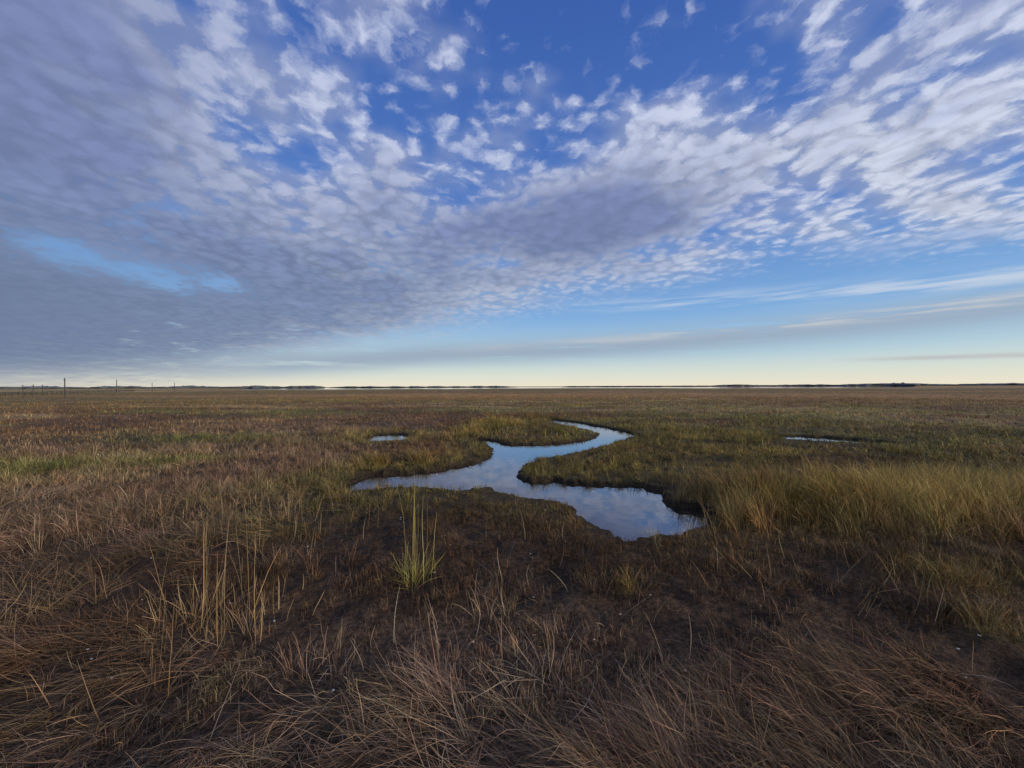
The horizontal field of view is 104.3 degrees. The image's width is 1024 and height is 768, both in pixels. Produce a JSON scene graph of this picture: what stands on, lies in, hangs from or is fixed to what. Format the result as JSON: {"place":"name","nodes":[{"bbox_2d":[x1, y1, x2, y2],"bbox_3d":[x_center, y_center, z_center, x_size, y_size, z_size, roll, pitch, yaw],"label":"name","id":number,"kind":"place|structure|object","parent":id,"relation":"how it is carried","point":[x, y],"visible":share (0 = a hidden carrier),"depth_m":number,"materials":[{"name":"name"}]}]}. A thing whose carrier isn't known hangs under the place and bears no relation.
{"place":"outdoors","nodes":[
{"label":"outdoors","id":0,"kind":"place"},
{"bbox_2d":[366,435,408,440],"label":"pond water","id":1,"kind":"structure","parent":0,"point":[379,437],"depth_m":13.84,"materials":[{"name":"liquid"}]},
{"bbox_2d":[0,385,1023,767],"bbox_3d":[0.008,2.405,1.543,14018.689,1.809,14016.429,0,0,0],"label":"ground","id":2,"kind":"structure","parent":0,"point":[348,611],"depth_m":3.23,"materials":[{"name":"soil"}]},
{"bbox_2d":[0,390,123,395],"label":"wooden fence","id":3,"kind":"object","parent":2,"relation":"on","point":[61,392],"visible":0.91,"depth_m":101.73,"materials":[{"name":"brown wood"}]},
{"bbox_2d":[28,591,226,725],"bbox_3d":[-2.122,1.471,2.353,0.699,0.582,0.853,0,0,31],"label":"reed clump","id":4,"kind":"object","parent":2,"relation":"on","point":[145,670],"visible":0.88,"depth_m":2.29,"materials":[{"name":"brown plant"}]},
{"bbox_2d":[99,510,269,638],"bbox_3d":[-2.444,1.333,2.941,1.124,0.867,0.735,0,0,-14],"label":"reed clump","id":5,"kind":"object","parent":2,"relation":"on","point":[203,601],"visible":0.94,"depth_m":2.98,"materials":[{"name":"brown plant"}]},
{"bbox_2d":[179,510,323,665],"bbox_3d":[-1.833,1.291,2.891,0.861,0.946,0.990,0,0,-25],"label":"reed clump","id":6,"kind":"object","parent":2,"relation":"on","point":[244,632],"visible":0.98,"depth_m":2.80,"materials":[{"name":"brown plant"}]},
{"bbox_2d":[64,471,492,697],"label":"grass stalks","id":7,"kind":"object","parent":2,"relation":"on","point":[263,538],"depth_m":4.62,"materials":[{"name":"brown plant"}]},
{"bbox_2d":[391,486,443,592],"bbox_3d":[-0.880,1.267,3.470,0.578,0.995,0.801,0,0,0],"label":"reed clump","id":8,"kind":"object","parent":2,"relation":"on","point":[413,576],"visible":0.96,"depth_m":3.47,"materials":[{"name":"green plant"}]},
{"bbox_2d":[15,509,980,748],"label":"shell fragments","id":9,"kind":"object","parent":2,"relation":"on","point":[473,641],"visible":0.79,"depth_m":2.64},
{"bbox_2d":[0,382,1023,388],"bbox_3d":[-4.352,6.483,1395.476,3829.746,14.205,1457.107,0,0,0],"label":"distant trees","id":10,"kind":"object","parent":2,"relation":"on","point":[313,386],"visible":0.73,"depth_m":1314.40,"materials":[{"name":"black plant"}]},
{"bbox_2d":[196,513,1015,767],"bbox_3d":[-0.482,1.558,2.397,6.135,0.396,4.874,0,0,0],"label":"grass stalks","id":11,"kind":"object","parent":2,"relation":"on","point":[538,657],"depth_m":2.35,"materials":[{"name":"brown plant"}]},
{"bbox_2d":[642,525,666,541],"bbox_3d":[1.548,1.613,4.356,0.258,0.223,0.406,0,0,-12],"label":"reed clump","id":12,"kind":"object","parent":2,"relation":"on","point":[654,533],"visible":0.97,"depth_m":4.34,"materials":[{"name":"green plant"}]},
{"bbox_2d":[596,509,1002,739],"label":"grass stalks","id":13,"kind":"object","parent":2,"relation":"on","point":[854,595],"depth_m":3.13,"materials":[{"name":"brown plant"}]},
{"bbox_2d":[0,0,1023,386],"label":"sky","id":14,"kind":"structure","parent":0,"point":[219,193],"materials":[{"name":"blue"}]},
{"bbox_2d":[349,420,716,541],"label":"creek water","id":15,"kind":"structure","parent":0,"point":[630,513],"depth_m":6.86,"materials":[{"name":"blue liquid"}]},
{"bbox_2d":[242,386,914,389],"bbox_3d":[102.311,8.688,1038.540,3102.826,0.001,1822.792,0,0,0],"label":"bay water","id":16,"kind":"structure","parent":0,"point":[606,387],"depth_m":755.70,"materials":[{"name":"liquid"}]},
{"bbox_2d":[778,436,882,442],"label":"pond water","id":17,"kind":"structure","parent":0,"point":[813,439],"depth_m":12.96,"materials":[{"name":"liquid"}]}
]}

